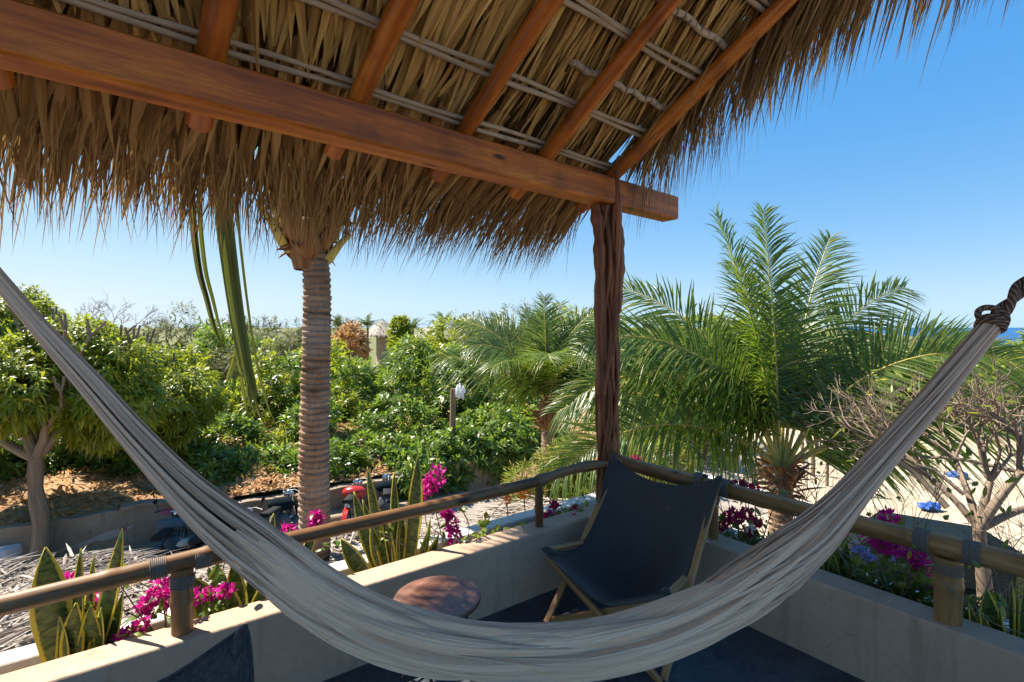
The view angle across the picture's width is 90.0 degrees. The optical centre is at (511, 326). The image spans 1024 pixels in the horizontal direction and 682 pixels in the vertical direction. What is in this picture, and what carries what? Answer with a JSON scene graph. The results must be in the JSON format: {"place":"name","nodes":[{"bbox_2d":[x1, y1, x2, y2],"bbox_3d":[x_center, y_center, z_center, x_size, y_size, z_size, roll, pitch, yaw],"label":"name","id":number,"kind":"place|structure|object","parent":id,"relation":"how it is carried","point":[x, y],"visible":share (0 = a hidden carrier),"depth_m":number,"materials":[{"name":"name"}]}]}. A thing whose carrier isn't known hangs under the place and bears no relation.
{"place":"outdoors","nodes":[
{"label":"outdoors","id":0,"kind":"place"},
{"bbox_2d":[0,400,734,525],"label":"earth bank","id":1,"kind":"structure","parent":0,"point":[52,487],"depth_m":11.99,"materials":[{"name":"brown soil"}]},
{"bbox_2d":[0,432,27,478],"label":"bush","id":2,"kind":"object","parent":1,"relation":"on","point":[7,455],"visible":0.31,"depth_m":11.94,"materials":[{"name":"green plant"}]},
{"bbox_2d":[0,433,76,484],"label":"bush","id":3,"kind":"object","parent":1,"relation":"on","point":[48,456],"visible":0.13,"depth_m":12.00,"materials":[{"name":"green plant"}]},
{"bbox_2d":[13,440,126,476],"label":"bush","id":4,"kind":"object","parent":1,"relation":"on","point":[76,458],"visible":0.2,"depth_m":12.65,"materials":[{"name":"green plant"}]},
{"bbox_2d":[0,283,232,459],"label":"broadleaf tree","id":5,"kind":"object","parent":1,"relation":"on","point":[185,384],"visible":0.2,"depth_m":13.46,"materials":[{"name":"green plant"}]},
{"bbox_2d":[85,427,202,478],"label":"bush","id":6,"kind":"object","parent":1,"relation":"on","point":[124,460],"visible":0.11,"depth_m":12.87,"materials":[{"name":"green plant"}]},
{"bbox_2d":[162,342,229,383],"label":"tree","id":7,"kind":"object","parent":1,"relation":"on","point":[190,353],"visible":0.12,"depth_m":22.88,"materials":[{"name":"green plant"}]},
{"bbox_2d":[0,418,412,526],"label":"fallen leaves","id":8,"kind":"object","parent":1,"relation":"on","point":[53,511],"visible":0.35,"depth_m":11.97,"materials":[{"name":"brown plant"}]},
{"bbox_2d":[196,368,272,435],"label":"hedge bush","id":9,"kind":"object","parent":1,"relation":"on","point":[224,384],"visible":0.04,"depth_m":17.69,"materials":[{"name":"green plant"}]},
{"bbox_2d":[183,441,286,499],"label":"hedge bush","id":10,"kind":"object","parent":1,"relation":"on","point":[236,457],"visible":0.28,"depth_m":13.03,"materials":[{"name":"green plant"}]},
{"bbox_2d":[215,346,300,428],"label":"hedge bush","id":11,"kind":"object","parent":1,"relation":"on","point":[237,403],"visible":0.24,"depth_m":17.59,"materials":[{"name":"green plant"}]},
{"bbox_2d":[237,439,298,498],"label":"hedge bush","id":12,"kind":"object","parent":1,"relation":"on","point":[283,453],"visible":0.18,"depth_m":13.55,"materials":[{"name":"green plant"}]},
{"bbox_2d":[252,423,298,451],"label":"hedge bush","id":13,"kind":"object","parent":1,"relation":"on","point":[268,441],"visible":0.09,"depth_m":15.07,"materials":[{"name":"green plant"}]},
{"bbox_2d":[258,317,331,397],"bbox_3d":[-10.761,2.193,25.802,4.052,5.470,3.346,0,0,-30],"label":"tree","id":14,"kind":"object","parent":1,"relation":"on","point":[278,346],"visible":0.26,"depth_m":25.40,"materials":[{"name":"green plant"}]},
{"bbox_2d":[249,350,355,423],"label":"hedge bush","id":15,"kind":"object","parent":1,"relation":"on","point":[288,385],"visible":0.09,"depth_m":17.63,"materials":[{"name":"green plant"}]},
{"bbox_2d":[284,437,381,490],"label":"hedge bush","id":16,"kind":"object","parent":1,"relation":"on","point":[350,454],"visible":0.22,"depth_m":13.93,"materials":[{"name":"green plant"}]},
{"bbox_2d":[300,342,386,428],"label":"hedge bush","id":17,"kind":"object","parent":1,"relation":"on","point":[346,400],"visible":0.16,"depth_m":18.39,"materials":[{"name":"green plant"}]},
{"bbox_2d":[329,362,412,425],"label":"hedge bush","id":18,"kind":"object","parent":1,"relation":"on","point":[373,386],"visible":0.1,"depth_m":19.00,"materials":[{"name":"green plant"}]},
{"bbox_2d":[333,431,440,503],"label":"hedge bush","id":19,"kind":"object","parent":1,"relation":"on","point":[375,445],"visible":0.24,"depth_m":14.65,"materials":[{"name":"green plant"}]},
{"bbox_2d":[341,391,441,447],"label":"hedge bush","id":20,"kind":"object","parent":1,"relation":"on","point":[384,424],"visible":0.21,"depth_m":16.41,"materials":[{"name":"green plant"}]},
{"bbox_2d":[369,328,472,419],"bbox_3d":[-3.827,3.505,19.572,5.235,6.976,3.010,0,0,0],"label":"hedge bush","id":21,"kind":"object","parent":1,"relation":"on","point":[404,389],"visible":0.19,"depth_m":19.15,"materials":[{"name":"green plant"}]},
{"bbox_2d":[390,400,459,452],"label":"hedge bush","id":22,"kind":"object","parent":1,"relation":"on","point":[402,426],"visible":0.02,"depth_m":16.59,"materials":[{"name":"green plant"}]},
{"bbox_2d":[379,432,475,498],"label":"hedge bush","id":23,"kind":"object","parent":1,"relation":"on","point":[455,481],"visible":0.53,"depth_m":14.42,"materials":[{"name":"green plant"}]},
{"bbox_2d":[449,388,455,445],"bbox_3d":[-1.812,2.743,15.603,0.212,1.718,0.194,0,0,0],"label":"wooden pole","id":24,"kind":"object","parent":1,"relation":"on","point":[452,410],"visible":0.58,"depth_m":15.53,"materials":[{"name":"brown wood"}]},
{"bbox_2d":[404,415,501,486],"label":"hedge bush","id":25,"kind":"object","parent":1,"relation":"on","point":[468,451],"visible":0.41,"depth_m":15.18,"materials":[{"name":"green plant"}]},
{"bbox_2d":[418,341,492,427],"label":"hedge bush","id":26,"kind":"object","parent":1,"relation":"on","point":[441,394],"visible":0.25,"depth_m":18.52,"materials":[{"name":"green plant"}]},
{"bbox_2d":[445,374,526,424],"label":"hedge bush","id":27,"kind":"object","parent":1,"relation":"on","point":[483,391],"visible":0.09,"depth_m":18.68,"materials":[{"name":"green plant"}]},
{"bbox_2d":[495,403,568,470],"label":"hedge bush","id":28,"kind":"object","parent":1,"relation":"on","point":[536,438],"visible":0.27,"depth_m":16.02,"materials":[{"name":"green plant"}]},
{"bbox_2d":[498,386,571,440],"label":"hedge bush","id":29,"kind":"object","parent":1,"relation":"on","point":[527,404],"visible":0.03,"depth_m":18.00,"materials":[{"name":"green plant"}]},
{"bbox_2d":[0,0,1023,327],"label":"sky","id":30,"kind":"structure","parent":0,"point":[925,183],"materials":[{"name":"blue"}]},
{"bbox_2d":[59,328,1023,553],"bbox_3d":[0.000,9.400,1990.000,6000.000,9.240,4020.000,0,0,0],"label":"ground","id":31,"kind":"structure","parent":0,"point":[955,516],"depth_m":15.72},
{"bbox_2d":[0,298,182,563],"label":"broadleaf tree","id":32,"kind":"object","parent":31,"relation":"on","point":[45,407],"visible":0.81,"depth_m":9.98,"materials":[{"name":"green plant"}]},
{"bbox_2d":[37,290,166,334],"bbox_3d":[-19.790,1.592,23.838,6.355,6.617,2.903,0,0,0],"label":"bare tree","id":33,"kind":"object","parent":31,"relation":"on","point":[153,310],"visible":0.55,"depth_m":24.13,"materials":[{"name":"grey plant"}]},
{"bbox_2d":[136,319,193,352],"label":"tree","id":34,"kind":"object","parent":31,"relation":"on","point":[166,324],"visible":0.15,"depth_m":30.05,"materials":[{"name":"green plant"}]},
{"bbox_2d":[139,300,216,350],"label":"tree","id":35,"kind":"object","parent":31,"relation":"on","point":[189,329],"visible":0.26,"depth_m":31.40,"materials":[{"name":"green plant"}]},
{"bbox_2d":[187,343,253,405],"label":"tree","id":36,"kind":"object","parent":31,"relation":"on","point":[217,364],"visible":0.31,"depth_m":23.71,"materials":[{"name":"green plant"}]},
{"bbox_2d":[184,415,264,454],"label":"hedge bush","id":37,"kind":"object","parent":31,"relation":"on","point":[248,429],"visible":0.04,"depth_m":14.73,"materials":[{"name":"green plant"}]},
{"bbox_2d":[187,317,265,384],"bbox_3d":[-15.866,2.151,27.942,4.399,5.567,3.785,0,0,0],"label":"tree","id":38,"kind":"object","parent":31,"relation":"on","point":[203,346],"visible":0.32,"depth_m":27.61,"materials":[{"name":"green plant"}]},
{"bbox_2d":[204,410,275,446],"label":"hedge bush","id":39,"kind":"object","parent":31,"relation":"on","point":[236,428],"visible":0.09,"depth_m":14.91,"materials":[{"name":"green plant"}]},
{"bbox_2d":[209,345,286,400],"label":"tree","id":40,"kind":"object","parent":31,"relation":"on","point":[223,356],"visible":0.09,"depth_m":24.74,"materials":[{"name":"green plant"}]},
{"bbox_2d":[188,148,352,560],"bbox_3d":[-1.541,0.378,4.933,4.092,9.046,4.550,0,0,0],"label":"coconut palm","id":41,"kind":"object","parent":31,"relation":"on","point":[313,484],"visible":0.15,"depth_m":4.48,"materials":[{"name":"brown plant"}]},
{"bbox_2d":[254,313,301,390],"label":"tree","id":42,"kind":"object","parent":31,"relation":"on","point":[274,328],"visible":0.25,"depth_m":35.91,"materials":[{"name":"green plant"}]},
{"bbox_2d":[0,494,571,652],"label":"thatched roof","id":43,"kind":"structure","parent":31,"relation":"on","point":[15,630],"depth_m":5.05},
{"bbox_2d":[277,396,346,445],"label":"hedge bush","id":44,"kind":"object","parent":31,"relation":"on","point":[334,420],"visible":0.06,"depth_m":15.72,"materials":[{"name":"green plant"}]},
{"bbox_2d":[281,336,354,393],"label":"tree","id":45,"kind":"object","parent":31,"relation":"on","point":[335,343],"visible":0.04,"depth_m":23.93,"materials":[{"name":"green plant"}]},
{"bbox_2d":[0,432,673,563],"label":"concrete wall","id":46,"kind":"structure","parent":31,"relation":"on","point":[135,521],"depth_m":10.84,"materials":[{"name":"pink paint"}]},
{"bbox_2d":[330,327,364,362],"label":"tree","id":47,"kind":"object","parent":31,"relation":"on","point":[355,347],"visible":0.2,"depth_m":27.96,"materials":[{"name":"brown plant"}]},
{"bbox_2d":[334,318,375,362],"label":"tree","id":48,"kind":"object","parent":31,"relation":"on","point":[361,333],"visible":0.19,"depth_m":29.80,"materials":[{"name":"brown plant"}]},
{"bbox_2d":[330,355,388,412],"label":"tree","id":49,"kind":"object","parent":31,"relation":"on","point":[366,365],"visible":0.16,"depth_m":22.53,"materials":[{"name":"green plant"}]},
{"bbox_2d":[340,419,383,449],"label":"hedge bush","id":50,"kind":"object","parent":31,"relation":"on","point":[356,439],"visible":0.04,"depth_m":15.57,"materials":[{"name":"green plant"}]},
{"bbox_2d":[366,318,389,366],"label":"thatched hut","id":51,"kind":"object","parent":31,"relation":"on","point":[377,332],"visible":0.55,"depth_m":61.25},
{"bbox_2d":[384,313,413,355],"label":"tree","id":52,"kind":"object","parent":31,"relation":"on","point":[399,326],"visible":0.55,"depth_m":47.56,"materials":[{"name":"green plant"}]},
{"bbox_2d":[376,342,443,402],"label":"tree","id":53,"kind":"object","parent":31,"relation":"on","point":[420,355],"visible":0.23,"depth_m":25.17,"materials":[{"name":"green plant"}]},
{"bbox_2d":[387,331,436,390],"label":"tree","id":54,"kind":"object","parent":31,"relation":"on","point":[416,347],"visible":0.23,"depth_m":25.66,"materials":[{"name":"green plant"}]},
{"bbox_2d":[424,315,494,398],"bbox_3d":[-3.604,1.977,33.828,5.504,5.908,4.667,0,0,-33],"label":"tree","id":55,"kind":"object","parent":31,"relation":"on","point":[435,337],"visible":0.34,"depth_m":32.75,"materials":[{"name":"green plant"}]},
{"bbox_2d":[415,340,503,403],"bbox_3d":[-2.404,2.799,26.023,5.073,4.241,4.271,0,0,0],"label":"tree","id":56,"kind":"object","parent":31,"relation":"on","point":[434,347],"visible":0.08,"depth_m":25.68,"materials":[{"name":"green plant"}]},
{"bbox_2d":[456,407,487,435],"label":"hedge bush","id":57,"kind":"object","parent":31,"relation":"on","point":[465,417],"visible":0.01,"depth_m":16.64,"materials":[{"name":"green plant"}]},
{"bbox_2d":[452,401,539,486],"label":"hedge bush","id":58,"kind":"object","parent":31,"relation":"on","point":[500,425],"visible":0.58,"depth_m":15.60,"materials":[{"name":"green plant"}]},
{"bbox_2d":[449,296,546,395],"bbox_3d":[-0.748,1.564,29.802,6.032,6.746,4.206,0,0,0],"label":"tree","id":59,"kind":"object","parent":31,"relation":"on","point":[457,338],"visible":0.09,"depth_m":29.76,"materials":[{"name":"green plant"}]},
{"bbox_2d":[498,457,543,502],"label":"garden shrub","id":60,"kind":"object","parent":31,"relation":"on","point":[516,477],"visible":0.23,"depth_m":7.48,"materials":[{"name":"green plant"}]},
{"bbox_2d":[429,291,643,459],"bbox_3d":[0.613,2.101,9.242,3.427,5.613,3.135,0,0,43],"label":"coconut palm","id":61,"kind":"object","parent":31,"relation":"on","point":[543,366],"visible":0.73,"depth_m":9.25,"materials":[{"name":"plant"}]},
{"bbox_2d":[524,438,596,499],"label":"garden shrub","id":62,"kind":"object","parent":31,"relation":"on","point":[547,490],"visible":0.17,"depth_m":6.99,"materials":[{"name":"green plant"}]},
{"bbox_2d":[548,427,641,498],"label":"garden shrub","id":63,"kind":"object","parent":31,"relation":"on","point":[588,476],"visible":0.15,"depth_m":6.86,"materials":[{"name":"green plant"}]},
{"bbox_2d":[635,436,706,484],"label":"garden shrub","id":64,"kind":"object","parent":31,"relation":"on","point":[681,460],"visible":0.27,"depth_m":7.28,"materials":[{"name":"green plant"}]},
{"bbox_2d":[633,310,736,347],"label":"tree","id":65,"kind":"object","parent":31,"relation":"on","point":[715,318],"visible":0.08,"depth_m":29.71,"materials":[{"name":"green plant"}]},
{"bbox_2d":[529,201,1023,537],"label":"coconut palm","id":66,"kind":"object","parent":31,"relation":"on","point":[758,394],"visible":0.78,"depth_m":6.38,"materials":[{"name":"plant"}]},
{"bbox_2d":[795,353,1023,604],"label":"frangipani","id":67,"kind":"object","parent":31,"relation":"on","point":[1017,433],"visible":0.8,"depth_m":4.96,"materials":[{"name":"brown plant"}]},
{"bbox_2d":[840,512,1019,617],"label":"wall","id":68,"kind":"structure","parent":31,"relation":"on","point":[950,528],"depth_m":8.51,"materials":[{"name":"beige paint"}]},
{"bbox_2d":[916,338,1023,431],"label":"tree","id":69,"kind":"object","parent":31,"relation":"on","point":[997,362],"visible":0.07,"depth_m":23.66,"materials":[{"name":"green plant"}]},
{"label":"building base","id":70,"kind":"structure","parent":31,"relation":"on","visible":0},
{"bbox_2d":[0,504,595,681],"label":"parapet wall","id":71,"kind":"structure","parent":70,"relation":"on","point":[503,569],"depth_m":2.43,"materials":[{"name":"paint"}]},
{"bbox_2d":[0,460,607,636],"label":"bamboo railing","id":72,"kind":"object","parent":71,"relation":"on","point":[179,567],"visible":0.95,"depth_m":2.18,"materials":[{"name":"wood"}]},
{"bbox_2d":[590,169,624,502],"bbox_3d":[0.703,0.112,3.729,0.236,2.428,0.262,0,0,27],"label":"corner post","id":73,"kind":"object","parent":71,"relation":"on","point":[608,245],"visible":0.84,"depth_m":3.69,"materials":[{"name":"brown wood"}]},
{"bbox_2d":[0,0,1023,281],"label":"thatched roof","id":74,"kind":"structure","parent":73,"relation":"on","point":[470,114],"depth_m":2.68,"materials":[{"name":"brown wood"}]},
{"bbox_2d":[0,267,1023,681],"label":"hammock","id":75,"kind":"object","parent":74,"relation":"hanging from","point":[300,583],"visible":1,"depth_m":1.22,"materials":[{"name":"fabric"}]},
{"bbox_2d":[0,492,595,674],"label":"planter rim","id":76,"kind":"object","parent":70,"relation":"on","point":[15,659],"depth_m":3.14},
{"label":"trough soil","id":77,"kind":"structure","parent":76,"relation":"in","visible":0},
{"bbox_2d":[29,529,123,662],"bbox_3d":[-1.828,1.213,2.192,0.366,0.701,0.136,0,0,0],"label":"snake plant","id":78,"kind":"object","parent":77,"relation":"on","point":[56,637],"visible":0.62,"depth_m":2.17,"materials":[{"name":"green plant"}]},
{"bbox_2d":[51,571,201,642],"bbox_3d":[-1.743,1.331,2.321,0.563,0.445,0.449,0,0,-34],"label":"bougainvillea","id":79,"kind":"object","parent":77,"relation":"on","point":[159,605],"visible":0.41,"depth_m":2.30,"materials":[{"name":"pink plant"}]},
{"bbox_2d":[105,562,237,616],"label":"bougainvillea","id":80,"kind":"object","parent":77,"relation":"on","point":[223,590],"visible":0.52,"depth_m":2.43,"materials":[{"name":"pink plant"}]},
{"bbox_2d":[194,510,319,618],"bbox_3d":[-1.273,1.279,2.582,0.606,0.595,0.240,0,0,-27],"label":"snake plant","id":81,"kind":"object","parent":77,"relation":"on","point":[246,593],"visible":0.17,"depth_m":2.57,"materials":[{"name":"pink plant"}]},
{"bbox_2d":[280,506,340,553],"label":"bougainvillea","id":82,"kind":"object","parent":77,"relation":"on","point":[314,517],"visible":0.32,"depth_m":2.78,"materials":[{"name":"pink plant"}]},
{"bbox_2d":[340,455,438,573],"bbox_3d":[-0.719,1.170,3.060,0.579,0.808,0.124,0,0,-2],"label":"snake plant","id":83,"kind":"object","parent":77,"relation":"on","point":[380,553],"visible":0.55,"depth_m":3.05,"materials":[{"name":"green plant"}]},
{"bbox_2d":[370,462,526,553],"bbox_3d":[-0.391,1.208,3.269,1.240,0.689,0.256,0,0,-27],"label":"bougainvillea","id":84,"kind":"object","parent":77,"relation":"on","point":[431,487],"visible":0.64,"depth_m":3.22,"materials":[{"name":"pink plant"}]},
{"bbox_2d":[462,519,527,541],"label":"ground cover","id":85,"kind":"object","parent":77,"relation":"on","point":[484,523],"visible":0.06,"depth_m":3.46,"materials":[{"name":"green plant"}]},
{"bbox_2d":[527,492,583,518],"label":"bougainvillea","id":86,"kind":"object","parent":77,"relation":"on","point":[555,504],"visible":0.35,"depth_m":3.72,"materials":[{"name":"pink plant"}]},
{"bbox_2d":[322,584,865,681],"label":"terrace floor","id":87,"kind":"structure","parent":70,"relation":"on","point":[747,654],"depth_m":2.59,"materials":[{"name":"tile"}]},
{"bbox_2d":[157,624,253,681],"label":"butterfly chair","id":88,"kind":"object","parent":87,"relation":"on","point":[229,658],"visible":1,"depth_m":1.47,"materials":[{"name":"black fabric"}]},
{"bbox_2d":[393,576,480,681],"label":"side table","id":89,"kind":"object","parent":87,"relation":"on","point":[455,596],"visible":0.55,"depth_m":2.38,"materials":[{"name":"brown wood"}]},
{"bbox_2d":[542,453,722,681],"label":"butterfly chair","id":90,"kind":"object","parent":87,"relation":"on","point":[642,541],"visible":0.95,"depth_m":3.05,"materials":[{"name":"fabric"}]},
{"bbox_2d":[680,534,1023,681],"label":"parapet wall","id":91,"kind":"structure","parent":70,"relation":"on","point":[864,632],"depth_m":2.43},
{"bbox_2d":[619,455,1023,626],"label":"bamboo railing","id":92,"kind":"object","parent":91,"relation":"on","point":[955,552],"visible":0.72,"depth_m":2.31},
{"bbox_2d":[719,528,1009,633],"bbox_3d":[2.565,1.676,2.334,0.133,0.448,5.665,0,0,-38],"label":"planter rim","id":93,"kind":"object","parent":70,"relation":"on","point":[1007,630],"depth_m":2.81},
{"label":"trough soil","id":94,"kind":"structure","parent":93,"relation":"in","visible":0},
{"bbox_2d":[719,478,788,544],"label":"bougainvillea","id":95,"kind":"object","parent":94,"relation":"on","point":[734,521],"visible":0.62,"depth_m":3.25,"materials":[{"name":"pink plant"}]},
{"bbox_2d":[819,543,856,579],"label":"snake plant","id":96,"kind":"object","parent":94,"relation":"on","point":[827,566],"visible":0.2,"depth_m":2.84,"materials":[{"name":"green plant"}]},
{"bbox_2d":[678,397,1023,638],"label":"dry vine","id":97,"kind":"object","parent":94,"relation":"on","point":[1007,512],"visible":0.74,"depth_m":2.73,"materials":[{"name":"grey plant"}]},
{"bbox_2d":[836,504,970,605],"bbox_3d":[1.898,1.244,2.794,0.473,0.618,0.882,0,0,-39],"label":"bougainvillea","id":98,"kind":"object","parent":94,"relation":"on","point":[888,550],"visible":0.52,"depth_m":2.61,"materials":[{"name":"purple plant"}]},
{"bbox_2d":[833,536,1004,620],"bbox_3d":[1.999,1.383,2.706,0.476,0.495,0.890,0,0,-44],"label":"ground cover","id":99,"kind":"object","parent":94,"relation":"on","point":[869,557],"visible":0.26,"depth_m":2.71,"materials":[{"name":"green plant"}]},
{"bbox_2d":[833,539,1023,632],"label":"ground cover","id":100,"kind":"object","parent":94,"relation":"on","point":[914,588],"visible":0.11,"depth_m":2.62,"materials":[{"name":"green plant"}]},
{"bbox_2d":[968,550,1023,637],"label":"snake plant","id":101,"kind":"object","parent":94,"relation":"on","point":[988,606],"visible":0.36,"depth_m":2.29,"materials":[{"name":"green plant"}]},
{"bbox_2d":[404,481,767,525],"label":"street","id":102,"kind":"structure","parent":0,"point":[472,507],"depth_m":13.76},
{"bbox_2d":[0,543,22,566],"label":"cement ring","id":103,"kind":"object","parent":102,"relation":"on","point":[16,550],"visible":0.27,"depth_m":9.84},
{"bbox_2d":[147,499,186,558],"bbox_3d":[-6.937,4.243,10.506,0.773,1.276,1.827,0,0,-30],"label":"motorcycle","id":104,"kind":"object","parent":102,"relation":"on","point":[167,537],"visible":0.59,"depth_m":10.39,"materials":[{"name":"metal"}]},
{"bbox_2d":[90,490,465,561],"bbox_3d":[-9.146,4.770,9.942,18.000,0.260,0.560,0,0,-31],"label":"kerb step","id":105,"kind":"object","parent":102,"relation":"on","point":[335,514],"visible":0.15,"depth_m":12.53,"materials":[{"name":"concrete"}]},
{"bbox_2d":[259,480,298,529],"bbox_3d":[-5.323,4.242,11.715,0.759,1.275,1.880,0,0,0],"label":"motorcycle","id":106,"kind":"object","parent":102,"relation":"on","point":[285,504],"visible":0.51,"depth_m":11.69,"materials":[{"name":"metal"}]},
{"bbox_2d":[341,470,371,519],"bbox_3d":[-3.917,4.242,12.575,0.758,1.275,1.878,0,0,0],"label":"motorcycle","id":107,"kind":"object","parent":102,"relation":"on","point":[358,489],"visible":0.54,"depth_m":12.52,"materials":[{"name":"metal"}]},
{"bbox_2d":[371,465,401,525],"bbox_3d":[-3.099,4.243,13.050,0.773,1.276,1.827,0,0,-30],"label":"motorcycle","id":108,"kind":"object","parent":102,"relation":"on","point":[384,486],"visible":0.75,"depth_m":12.95,"materials":[{"name":"metal"}]},
{"bbox_2d":[854,328,1023,344],"bbox_3d":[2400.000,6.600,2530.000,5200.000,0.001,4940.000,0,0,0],"label":"sea","id":109,"kind":"structure","parent":0,"point":[1010,331],"depth_m":513.60,"materials":[{"name":"liquid"}]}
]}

